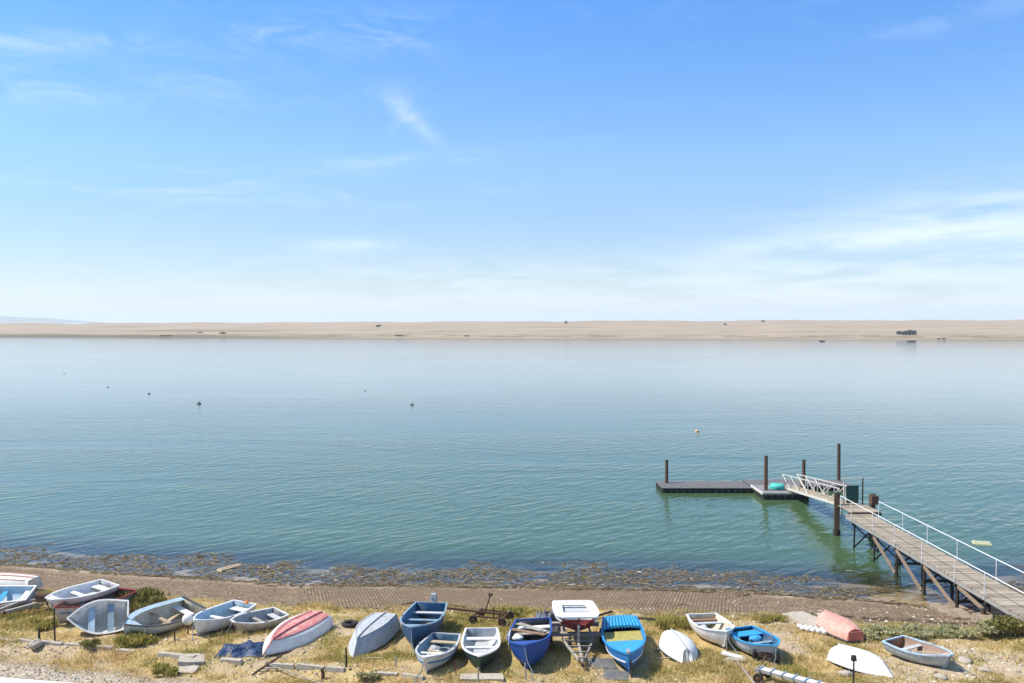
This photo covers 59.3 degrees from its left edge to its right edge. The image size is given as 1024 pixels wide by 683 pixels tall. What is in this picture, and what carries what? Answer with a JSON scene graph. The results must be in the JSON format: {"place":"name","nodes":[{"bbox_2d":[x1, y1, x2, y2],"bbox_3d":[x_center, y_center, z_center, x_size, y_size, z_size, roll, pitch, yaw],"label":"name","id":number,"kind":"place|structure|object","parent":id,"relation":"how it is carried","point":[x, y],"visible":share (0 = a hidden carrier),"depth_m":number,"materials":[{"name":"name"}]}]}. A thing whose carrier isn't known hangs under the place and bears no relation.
{"place":"outdoors","nodes":[
{"label":"outdoors","id":0,"kind":"place"},
{"bbox_2d":[0,316,105,322],"bbox_3d":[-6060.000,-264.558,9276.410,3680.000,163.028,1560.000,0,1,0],"label":"hills","id":1,"kind":"structure","parent":0,"point":[5,319],"depth_m":9034.10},
{"bbox_2d":[0,322,1023,583],"bbox_3d":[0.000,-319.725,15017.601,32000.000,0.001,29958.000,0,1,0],"label":"water","id":2,"kind":"structure","parent":0,"point":[558,452],"depth_m":100.03,"materials":[{"name":"liquid"}]},
{"bbox_2d":[216,564,242,571],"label":"floating board","id":3,"kind":"object","parent":2,"relation":"on","point":[222,569],"visible":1,"depth_m":50.98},
{"bbox_2d":[0,542,1023,604],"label":"floating seaweed","id":4,"kind":"object","parent":2,"relation":"on","point":[472,575],"visible":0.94,"depth_m":49.68,"materials":[{"name":"plant"}]},
{"bbox_2d":[665,460,667,482],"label":"mooring pile","id":5,"kind":"object","parent":2,"relation":"in","point":[666,471],"visible":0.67,"depth_m":75.54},
{"bbox_2d":[656,481,751,492],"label":"pontoon","id":6,"kind":"object","parent":2,"relation":"on","point":[704,487],"visible":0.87,"depth_m":73.96,"materials":[{"name":"grey plastic"}]},
{"bbox_2d":[764,455,767,490],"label":"mooring pile","id":7,"kind":"object","parent":2,"relation":"in","point":[765,472],"visible":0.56,"depth_m":71.83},
{"bbox_2d":[750,485,808,499],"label":"pontoon","id":8,"kind":"object","parent":2,"relation":"on","point":[768,494],"visible":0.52,"depth_m":70.78,"materials":[{"name":"beige metal"}]},
{"bbox_2d":[769,483,784,489],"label":"dinghy","id":9,"kind":"object","parent":8,"relation":"on","point":[778,486],"visible":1,"depth_m":72.25,"materials":[{"name":"teal plastic"}]},
{"bbox_2d":[782,474,859,504],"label":"gangway","id":10,"kind":"object","parent":8,"relation":"on","point":[824,497],"visible":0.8,"depth_m":66.24,"materials":[{"name":"beige metal"}]},
{"bbox_2d":[742,479,849,490],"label":"pontoon","id":11,"kind":"object","parent":2,"relation":"on","point":[754,482],"visible":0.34,"depth_m":75.38,"materials":[{"name":"brown wood"}]},
{"bbox_2d":[802,460,805,484],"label":"mooring pile","id":12,"kind":"object","parent":2,"relation":"in","point":[803,468],"visible":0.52,"depth_m":74.54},
{"bbox_2d":[832,492,840,581],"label":"mooring pile","id":13,"kind":"object","parent":2,"relation":"in","point":[836,530],"visible":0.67,"depth_m":58.82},
{"bbox_2d":[837,443,840,480],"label":"mooring pile","id":14,"kind":"object","parent":2,"relation":"in","point":[838,461],"visible":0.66,"depth_m":76.74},
{"bbox_2d":[868,494,875,582],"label":"mooring pile","id":15,"kind":"object","parent":2,"relation":"in","point":[870,535],"visible":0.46,"depth_m":58.47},
{"bbox_2d":[971,540,992,545],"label":"floating board","id":16,"kind":"object","parent":2,"relation":"on","point":[980,542],"visible":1,"depth_m":56.67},
{"bbox_2d":[0,545,1023,682],"bbox_3d":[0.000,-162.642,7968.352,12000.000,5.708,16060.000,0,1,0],"label":"ground","id":17,"kind":"structure","parent":0,"point":[54,579],"depth_m":36.24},
{"bbox_2d":[0,595,34,611],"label":"timber spar","id":18,"kind":"object","parent":17,"relation":"on","point":[11,605],"visible":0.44,"depth_m":39.23,"materials":[{"name":"wood"}]},
{"bbox_2d":[0,585,36,608],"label":"rowing boat","id":19,"kind":"object","parent":17,"relation":"on","point":[11,593],"visible":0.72,"depth_m":40.82,"materials":[{"name":"grey paint"}]},
{"bbox_2d":[0,602,36,614],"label":"timber spar","id":20,"kind":"object","parent":17,"relation":"on","point":[7,611],"visible":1,"depth_m":38.71,"materials":[{"name":"wood"}]},
{"bbox_2d":[0,599,36,606],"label":"timber spar","id":21,"kind":"object","parent":17,"relation":"on","point":[27,601],"visible":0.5,"depth_m":39.76,"materials":[{"name":"wood"}]},
{"bbox_2d":[0,572,42,588],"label":"overturned dinghy","id":22,"kind":"object","parent":17,"relation":"on","point":[7,578],"visible":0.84,"depth_m":43.29,"materials":[{"name":"white paint"}]},
{"bbox_2d":[0,677,68,682],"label":"coping","id":23,"kind":"object","parent":17,"relation":"on","point":[8,680],"visible":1,"depth_m":31.34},
{"bbox_2d":[29,638,43,648],"bbox_3d":[-18.457,11.718,34.931,0.499,0.351,0.554,1,1,31],"label":"stone","id":24,"kind":"object","parent":17,"relation":"on","point":[36,643],"visible":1,"depth_m":34.76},
{"bbox_2d":[25,592,52,613],"bbox_3d":[-20.797,11.546,39.562,1.030,0.780,1.315,0,1,-11],"label":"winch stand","id":25,"kind":"object","parent":17,"relation":"on","point":[40,596],"visible":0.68,"depth_m":39.72,"materials":[{"name":"metal"}]},
{"bbox_2d":[28,616,63,630],"bbox_3d":[-19.486,11.686,37.431,1.462,0.502,1.143,1,2,37],"label":"shrub","id":26,"kind":"object","parent":17,"relation":"on","point":[45,625],"visible":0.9,"depth_m":37.20,"materials":[{"name":"green plant"}]},
{"bbox_2d":[53,608,55,640],"bbox_3d":[-17.957,11.186,35.338,0.083,1.435,0.066,0,1,0],"label":"stake","id":27,"kind":"object","parent":17,"relation":"on","point":[54,624],"visible":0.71,"depth_m":35.31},
{"bbox_2d":[78,638,102,648],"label":"shrub","id":28,"kind":"object","parent":17,"relation":"on","point":[86,643],"visible":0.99,"depth_m":34.57,"materials":[{"name":"green plant"}]},
{"bbox_2d":[53,588,138,623],"bbox_3d":[-18.233,11.492,39.085,1.700,0.915,4.166,0,-2,20],"label":"rowing boat","id":29,"kind":"object","parent":17,"relation":"on","point":[64,610],"visible":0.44,"depth_m":38.63,"materials":[{"name":"grey paint"}]},
{"bbox_2d":[44,579,119,607],"bbox_3d":[-19.076,11.206,39.713,1.400,0.540,3.303,8,2,23],"label":"white dinghy","id":30,"kind":"object","parent":29,"relation":"on","point":[86,591],"visible":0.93,"depth_m":39.93,"materials":[{"name":"paint"}]},
{"bbox_2d":[67,599,128,634],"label":"rowing boat","id":31,"kind":"object","parent":17,"relation":"on","point":[102,616],"visible":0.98,"depth_m":37.00,"materials":[{"name":"white paint"}]},
{"bbox_2d":[112,629,160,647],"bbox_3d":[-14.678,11.612,35.125,1.777,0.665,1.192,0,1,0],"label":"shrub","id":32,"kind":"object","parent":17,"relation":"on","point":[136,638],"visible":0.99,"depth_m":34.89,"materials":[{"name":"green plant"}]},
{"bbox_2d":[114,585,169,613],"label":"shrub","id":33,"kind":"object","parent":17,"relation":"on","point":[144,596],"visible":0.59,"depth_m":40.24,"materials":[{"name":"green plant"}]},
{"bbox_2d":[123,596,206,635],"bbox_3d":[-14.539,11.506,37.070,1.650,0.862,4.031,18,5,22],"label":"rowing boat","id":34,"kind":"object","parent":17,"relation":"on","point":[145,617],"visible":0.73,"depth_m":37.39,"materials":[{"name":"white paint"}]},
{"bbox_2d":[162,612,180,623],"bbox_3d":[-14.238,11.589,37.816,0.160,0.057,1.581,0,1,6],"label":"plank","id":35,"kind":"object","parent":34,"relation":"in","point":[174,616],"visible":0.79,"depth_m":37.82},
{"bbox_2d":[150,661,180,676],"bbox_3d":[-12.577,11.866,32.554,1.182,0.473,0.896,0,1,0],"label":"shrub","id":36,"kind":"object","parent":17,"relation":"on","point":[166,668],"visible":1,"depth_m":32.38,"materials":[{"name":"green plant"}]},
{"bbox_2d":[182,614,192,633],"bbox_3d":[-13.165,11.495,36.560,0.460,0.880,0.460,0,1,0],"label":"mooring buoy","id":37,"kind":"object","parent":17,"relation":"on","point":[187,619],"visible":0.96,"depth_m":36.41,"materials":[{"name":"white plastic"}]},
{"bbox_2d":[178,665,198,673],"bbox_3d":[-11.869,12.015,32.895,0.792,0.140,0.520,0,13,11],"label":"stone slab","id":38,"kind":"object","parent":17,"relation":"on","point":[186,669],"depth_m":32.83,"materials":[{"name":"concrete"}]},
{"bbox_2d":[178,653,205,665],"bbox_3d":[-11.901,11.840,33.486,0.948,0.160,0.815,6,3,-12],"label":"stone slab","id":39,"kind":"object","parent":17,"relation":"on","point":[198,659],"depth_m":33.27,"materials":[{"name":"concrete"}]},
{"bbox_2d":[0,637,424,679],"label":"kerb","id":40,"kind":"structure","parent":17,"relation":"on","point":[299,666],"depth_m":33.11,"materials":[{"name":"concrete"}]},
{"bbox_2d":[191,600,256,640],"bbox_3d":[-12.319,11.618,37.503,1.500,0.826,4.125,5,-1,17],"label":"rowing boat","id":41,"kind":"object","parent":17,"relation":"on","point":[215,618],"visible":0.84,"depth_m":37.79,"materials":[{"name":"white paint"}]},
{"bbox_2d":[214,640,263,657],"bbox_3d":[-10.312,11.722,34.465,1.851,0.357,1.657,0,1,-4],"label":"tarpaulin","id":42,"kind":"object","parent":17,"relation":"on","point":[249,648],"visible":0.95,"depth_m":34.12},
{"bbox_2d":[221,607,289,634],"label":"rowing boat","id":43,"kind":"object","parent":17,"relation":"on","point":[268,618],"visible":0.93,"depth_m":37.76,"materials":[{"name":"grey paint"}]},
{"bbox_2d":[251,654,282,675],"bbox_3d":[-8.906,11.765,32.744,0.076,0.468,1.252,1,2,44],"label":"pole","id":44,"kind":"object","parent":17,"relation":"on","point":[265,665],"visible":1,"depth_m":32.70,"materials":[{"name":"wood"}]},
{"bbox_2d":[269,664,317,682],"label":"pole","id":45,"kind":"object","parent":17,"relation":"on","point":[292,673],"visible":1,"depth_m":32.09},
{"bbox_2d":[262,610,332,655],"bbox_3d":[-8.661,11.539,35.854,1.670,0.633,4.546,12,1,16],"label":"overturned boat","id":46,"kind":"object","parent":17,"relation":"on","point":[298,630],"visible":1,"depth_m":35.48,"materials":[{"name":"white paint"}]},
{"bbox_2d":[320,668,324,679],"bbox_3d":[-6.713,11.830,31.927,0.162,0.488,0.133,0,1,0],"label":"stake","id":47,"kind":"object","parent":17,"relation":"on","point":[322,673],"visible":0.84,"depth_m":31.87,"materials":[{"name":"wood"}]},
{"bbox_2d":[345,647,346,666],"bbox_3d":[-5.981,11.434,32.463,0.093,0.819,0.076,0,1,0],"label":"stake","id":48,"kind":"object","parent":17,"relation":"on","point":[345,656],"visible":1,"depth_m":32.43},
{"bbox_2d":[342,620,357,627],"bbox_3d":[-6.829,11.903,37.938,0.710,0.187,0.710,0,1,0],"label":"old tyre","id":49,"kind":"object","parent":17,"relation":"on","point":[349,623],"visible":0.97,"depth_m":37.74,"materials":[{"name":"rubber"}]},
{"bbox_2d":[353,670,382,680],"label":"shrub","id":50,"kind":"object","parent":17,"relation":"on","point":[366,676],"visible":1,"depth_m":31.56,"materials":[{"name":"green plant"}]},
{"bbox_2d":[348,611,401,656],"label":"overturned boat","id":51,"kind":"object","parent":17,"relation":"on","point":[373,631],"visible":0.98,"depth_m":35.17,"materials":[{"name":"grey paint"}]},
{"bbox_2d":[400,593,447,655],"bbox_3d":[-3.612,11.296,35.989,1.670,1.261,5.257,0,-2,5],"label":"motor boat","id":52,"kind":"object","parent":17,"relation":"on","point":[416,628],"visible":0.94,"depth_m":36.62,"materials":[{"name":"blue paint"}]},
{"bbox_2d":[414,632,460,682],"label":"rowing boat","id":53,"kind":"object","parent":17,"relation":"on","point":[440,639],"visible":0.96,"depth_m":33.17,"materials":[{"name":"white paint"}]},
{"bbox_2d":[429,645,442,650],"bbox_3d":[-2.886,11.547,33.707,0.490,0.335,0.420,0,1,-21],"label":"bundle","id":54,"kind":"object","parent":53,"relation":"in","point":[433,647],"visible":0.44,"depth_m":33.61,"materials":[{"name":"fabric"}]},
{"bbox_2d":[437,647,450,651],"bbox_3d":[-2.564,11.515,33.458,0.614,0.161,0.590,0,1,0],"label":"rope coil","id":55,"kind":"object","parent":53,"relation":"in","point":[445,649],"visible":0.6,"depth_m":33.61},
{"bbox_2d":[461,628,499,670],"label":"rowing boat","id":56,"kind":"object","parent":17,"relation":"on","point":[480,647],"visible":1,"depth_m":34.39,"materials":[{"name":"green paint"}]},
{"bbox_2d":[447,593,513,626],"bbox_3d":[-1.623,11.386,38.801,3.238,1.220,1.100,0,1,18],"label":"launching trolley","id":57,"kind":"object","parent":17,"relation":"on","point":[481,612],"visible":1,"depth_m":38.56,"materials":[{"name":"metal"}]},
{"bbox_2d":[460,673,503,681],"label":"concrete slab","id":58,"kind":"object","parent":17,"relation":"on","point":[498,677],"depth_m":31.21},
{"bbox_2d":[0,564,983,624],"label":"seaweed","id":59,"kind":"object","parent":17,"relation":"on","point":[701,591],"visible":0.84,"depth_m":46.49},
{"bbox_2d":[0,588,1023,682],"bbox_3d":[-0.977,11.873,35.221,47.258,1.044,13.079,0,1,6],"label":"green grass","id":60,"kind":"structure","parent":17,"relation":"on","point":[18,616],"depth_m":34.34,"materials":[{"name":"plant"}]},
{"bbox_2d":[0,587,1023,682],"bbox_3d":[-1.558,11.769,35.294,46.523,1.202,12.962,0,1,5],"label":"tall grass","id":61,"kind":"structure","parent":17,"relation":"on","point":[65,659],"depth_m":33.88,"materials":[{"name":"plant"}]},
{"bbox_2d":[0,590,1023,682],"bbox_3d":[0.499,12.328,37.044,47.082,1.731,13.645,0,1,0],"label":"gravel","id":62,"kind":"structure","parent":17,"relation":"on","point":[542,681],"depth_m":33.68,"materials":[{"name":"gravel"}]},
{"bbox_2d":[0,594,1023,682],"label":"dry grass","id":63,"kind":"structure","parent":62,"relation":"on","point":[65,636],"depth_m":34.02,"materials":[{"name":"plant"}]},
{"bbox_2d":[495,605,528,617],"bbox_3d":[-0.057,11.829,39.314,1.649,0.504,1.131,0,1,0],"label":"shrub","id":64,"kind":"object","parent":17,"relation":"on","point":[517,612],"visible":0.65,"depth_m":39.28,"materials":[{"name":"green plant"}]},
{"bbox_2d":[507,617,551,679],"bbox_3d":[0.652,11.253,33.270,1.650,1.126,4.274,-5,-2,6],"label":"rowing boat","id":65,"kind":"object","parent":17,"relation":"on","point":[529,649],"visible":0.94,"depth_m":32.63,"materials":[{"name":"paint"}]},
{"bbox_2d":[512,634,523,640],"bbox_3d":[0.215,10.916,33.163,0.445,0.259,0.341,0,1,0],"label":"bundle","id":66,"kind":"object","parent":65,"relation":"in","point":[517,637],"visible":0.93,"depth_m":33.07,"materials":[{"name":"fabric"}]},
{"bbox_2d":[510,628,546,635],"bbox_3d":[0.615,10.839,33.600,0.200,0.254,1.749,-1,2,-45],"label":"plank","id":67,"kind":"object","parent":65,"relation":"on","point":[528,631],"visible":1,"depth_m":33.54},
{"bbox_2d":[515,622,548,632],"bbox_3d":[0.753,10.859,34.184,0.260,0.228,1.840,-1,2,-34],"label":"plank","id":68,"kind":"object","parent":65,"relation":"on","point":[529,626],"visible":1,"depth_m":34.12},
{"bbox_2d":[536,630,546,638],"bbox_3d":[1.098,10.895,33.450,0.417,0.300,0.311,0,1,0],"label":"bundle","id":69,"kind":"object","parent":65,"relation":"in","point":[540,636],"visible":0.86,"depth_m":33.34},
{"bbox_2d":[300,584,766,615],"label":"slipway","id":70,"kind":"structure","parent":17,"relation":"on","point":[352,597],"depth_m":43.79,"materials":[{"name":"concrete"}]},
{"bbox_2d":[535,609,564,631],"bbox_3d":[1.502,11.566,37.537,1.372,0.917,1.651,0,1,0],"label":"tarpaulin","id":71,"kind":"object","parent":17,"relation":"on","point":[553,619],"visible":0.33,"depth_m":37.08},
{"bbox_2d":[550,622,603,666],"bbox_3d":[2.523,11.304,34.367,2.200,1.177,4.680,0,1,0],"label":"trailer","id":72,"kind":"object","parent":17,"relation":"on","point":[577,634],"visible":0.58,"depth_m":34.54,"materials":[{"name":"metal"}]},
{"bbox_2d":[552,600,598,630],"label":"motor boat","id":73,"kind":"object","parent":72,"relation":"on","point":[572,614],"visible":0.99,"depth_m":34.98,"materials":[{"name":"red paint"}]},
{"bbox_2d":[586,657,617,668],"bbox_3d":[3.299,11.790,33.002,1.021,0.142,1.127,0,1,-6],"label":"slab","id":74,"kind":"object","parent":17,"relation":"on","point":[606,662],"visible":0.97,"depth_m":33.01,"materials":[{"name":"grey concrete"}]},
{"bbox_2d":[598,610,612,616],"bbox_3d":[3.990,11.938,39.397,0.095,0.158,1.284,1,2,44],"label":"spar","id":75,"kind":"object","parent":17,"relation":"on","point":[605,613],"visible":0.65,"depth_m":39.48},
{"bbox_2d":[603,669,628,680],"bbox_3d":[3.679,11.780,31.822,0.899,0.127,1.153,0,1,5],"label":"slab","id":76,"kind":"object","parent":17,"relation":"on","point":[609,674],"visible":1,"depth_m":31.84,"materials":[{"name":"grey concrete"}]},
{"bbox_2d":[601,615,645,673],"bbox_3d":[4.232,11.405,33.884,1.650,1.096,5.236,-4,-2,3],"label":"motor boat","id":77,"kind":"object","parent":17,"relation":"on","point":[624,638],"visible":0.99,"depth_m":34.17,"materials":[{"name":"blue paint"}]},
{"bbox_2d":[630,660,632,677],"bbox_3d":[4.190,11.557,31.657,0.105,0.763,0.076,0,1,0],"label":"stake","id":78,"kind":"object","parent":17,"relation":"on","point":[631,674],"visible":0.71,"depth_m":31.63,"materials":[{"name":"wood"}]},
{"bbox_2d":[637,617,654,619],"bbox_3d":[5.753,11.956,38.809,0.851,0.150,0.095,1,1,25],"label":"spar","id":79,"kind":"object","parent":17,"relation":"on","point":[646,618],"visible":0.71,"depth_m":38.78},
{"bbox_2d":[654,615,690,629],"bbox_3d":[6.866,11.823,37.721,2.010,0.583,1.023,0,1,-13],"label":"shrub","id":80,"kind":"object","parent":17,"relation":"on","point":[682,622],"visible":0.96,"depth_m":37.62,"materials":[{"name":"green plant"}]},
{"bbox_2d":[658,628,698,662],"bbox_3d":[6.375,11.592,34.324,1.450,0.633,2.781,0,-3,-3],"label":"overturned dinghy","id":81,"kind":"object","parent":17,"relation":"on","point":[676,646],"visible":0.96,"depth_m":33.80,"materials":[{"name":"white paint"}]},
{"bbox_2d":[686,613,736,653],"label":"rowing boat","id":82,"kind":"object","parent":17,"relation":"on","point":[713,622],"visible":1,"depth_m":36.27,"materials":[{"name":"white paint"}]},
{"bbox_2d":[721,651,742,657],"bbox_3d":[8.291,11.819,33.906,0.792,0.050,0.332,7,5,28],"label":"wooden board","id":83,"kind":"object","parent":17,"relation":"on","point":[726,653],"visible":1,"depth_m":33.89,"materials":[{"name":"white paint"}]},
{"bbox_2d":[726,657,744,661],"bbox_3d":[8.309,11.823,33.467,0.704,0.051,0.320,-4,0,20],"label":"wooden board","id":84,"kind":"object","parent":17,"relation":"on","point":[735,659],"visible":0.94,"depth_m":33.43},
{"bbox_2d":[737,661,753,682],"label":"pole","id":85,"kind":"object","parent":17,"relation":"on","point":[746,672],"visible":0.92,"depth_m":31.71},
{"bbox_2d":[725,625,779,665],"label":"rowing boat","id":86,"kind":"object","parent":17,"relation":"on","point":[768,643],"visible":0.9,"depth_m":34.50,"materials":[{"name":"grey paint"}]},
{"bbox_2d":[749,635,762,641],"bbox_3d":[9.449,11.507,34.830,0.525,0.284,0.374,0,1,20],"label":"bundle","id":87,"kind":"object","parent":86,"relation":"in","point":[755,638],"visible":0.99,"depth_m":34.73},
{"bbox_2d":[752,649,779,663],"bbox_3d":[9.354,11.697,33.322,0.940,0.400,0.804,1,1,30],"label":"launching trolley","id":88,"kind":"object","parent":17,"relation":"on","point":[765,655],"visible":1,"depth_m":33.40,"materials":[{"name":"metal"}]},
{"bbox_2d":[752,614,788,622],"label":"shrub","id":89,"kind":"object","parent":17,"relation":"on","point":[770,618],"visible":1,"depth_m":38.40,"materials":[{"name":"green plant"}]},
{"bbox_2d":[753,665,825,682],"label":"trailer","id":90,"kind":"object","parent":17,"relation":"on","point":[766,672],"visible":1,"depth_m":30.86,"materials":[{"name":"metal"}]},
{"bbox_2d":[782,611,817,626],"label":"concrete slab","id":91,"kind":"structure","parent":17,"relation":"on","point":[802,617],"depth_m":38.90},
{"bbox_2d":[816,610,864,641],"bbox_3d":[13.570,11.768,37.433,1.500,0.659,2.870,0,1,-8],"label":"overturned dinghy","id":92,"kind":"object","parent":17,"relation":"on","point":[840,627],"visible":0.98,"depth_m":36.69,"materials":[{"name":"pink paint"}]},
{"bbox_2d":[838,670,852,676],"bbox_3d":[11.850,11.796,31.963,0.492,0.226,0.418,0,1,-10],"label":"stone","id":93,"kind":"object","parent":17,"relation":"on","point":[846,672],"visible":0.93,"depth_m":31.86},
{"bbox_2d":[850,655,856,682],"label":"post","id":94,"kind":"object","parent":17,"relation":"on","point":[853,659],"visible":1,"depth_m":30.67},
{"bbox_2d":[826,644,892,676],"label":"overturned boat","id":95,"kind":"object","parent":17,"relation":"on","point":[868,662],"visible":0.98,"depth_m":32.34,"materials":[{"name":"white paint"}]},
{"bbox_2d":[860,628,895,639],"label":"shrub","id":96,"kind":"object","parent":17,"relation":"on","point":[868,633],"visible":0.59,"depth_m":36.34,"materials":[{"name":"green plant"}]},
{"bbox_2d":[865,622,935,640],"bbox_3d":[15.893,11.864,36.756,2.640,0.506,1.548,0,1,0],"label":"shrub","id":97,"kind":"object","parent":17,"relation":"on","point":[913,630],"visible":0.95,"depth_m":36.76,"materials":[{"name":"green plant"}]},
{"bbox_2d":[881,635,974,675],"bbox_3d":[15.358,11.584,33.112,1.350,0.695,3.380,-4,-1,-25],"label":"rowing boat","id":98,"kind":"object","parent":17,"relation":"on","point":[902,646],"visible":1,"depth_m":33.56,"materials":[{"name":"blue paint"}]},
{"bbox_2d":[910,650,940,653],"bbox_3d":[15.214,11.489,33.287,0.140,0.329,1.330,-1,2,-36],"label":"plank","id":99,"kind":"object","parent":98,"relation":"in","point":[926,652],"visible":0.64,"depth_m":33.16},
{"bbox_2d":[836,495,1023,620],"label":"jetty","id":100,"kind":"object","parent":17,"relation":"on","point":[987,590],"visible":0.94,"depth_m":46.03,"materials":[{"name":"brown wood"}]},
{"bbox_2d":[841,478,872,504],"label":"jetty gate","id":101,"kind":"structure","parent":100,"relation":"on","point":[852,493],"depth_m":58.96,"materials":[{"name":"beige metal"}]},
{"bbox_2d":[927,603,947,612],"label":"concrete slab","id":102,"kind":"structure","parent":17,"relation":"on","point":[938,607],"depth_m":43.14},
{"bbox_2d":[934,674,947,679],"bbox_3d":[14.997,11.726,31.520,0.482,0.153,0.311,1,2,32],"label":"stone","id":103,"kind":"object","parent":17,"relation":"on","point":[941,676],"visible":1,"depth_m":31.43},
{"bbox_2d":[925,623,982,638],"bbox_3d":[17.948,11.898,36.883,2.464,0.522,1.276,0,1,0],"label":"shrub","id":104,"kind":"object","parent":17,"relation":"on","point":[944,630],"visible":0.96,"depth_m":36.65,"materials":[{"name":"green plant"}]},
{"bbox_2d":[947,608,971,618],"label":"concrete slab","id":105,"kind":"structure","parent":17,"relation":"on","point":[958,612],"depth_m":41.27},
{"bbox_2d":[957,656,971,663],"bbox_3d":[16.830,11.830,33.424,0.550,0.197,0.641,0,1,-8],"label":"stone","id":106,"kind":"object","parent":17,"relation":"on","point":[961,659],"visible":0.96,"depth_m":33.35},
{"bbox_2d":[971,612,992,622],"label":"concrete slab","id":107,"kind":"structure","parent":17,"relation":"on","point":[976,617],"depth_m":39.43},
{"bbox_2d":[980,607,985,614],"bbox_3d":[20.750,12.672,39.641,0.264,1.900,0.264,0,1,-4],"label":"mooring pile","id":108,"kind":"object","parent":17,"relation":"on","point":[982,610],"visible":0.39,"depth_m":39.54,"materials":[{"name":"wood"}]},
{"bbox_2d":[979,667,991,672],"bbox_3d":[16.975,11.772,32.288,0.328,0.141,0.412,-1,2,-34],"label":"stone","id":109,"kind":"object","parent":17,"relation":"on","point":[983,668],"visible":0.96,"depth_m":32.22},
{"bbox_2d":[975,618,1013,636],"bbox_3d":[19.685,11.742,36.867,1.466,0.738,1.266,0,1,0],"label":"shrub","id":110,"kind":"object","parent":17,"relation":"on","point":[985,628],"visible":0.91,"depth_m":36.64,"materials":[{"name":"green plant"}]},
{"bbox_2d":[986,614,1023,635],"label":"shrub","id":111,"kind":"object","parent":17,"relation":"on","point":[1013,624],"visible":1,"depth_m":36.40,"materials":[{"name":"green plant"}]},
{"bbox_2d":[0,319,1023,340],"bbox_3d":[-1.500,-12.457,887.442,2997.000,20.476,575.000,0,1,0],"label":"shingle beach","id":112,"kind":"structure","parent":0,"point":[973,330],"depth_m":767.67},
{"bbox_2d":[0,0,1023,321],"label":"sky","id":113,"kind":"structure","parent":0,"point":[161,160],"materials":[{"name":"blue"}]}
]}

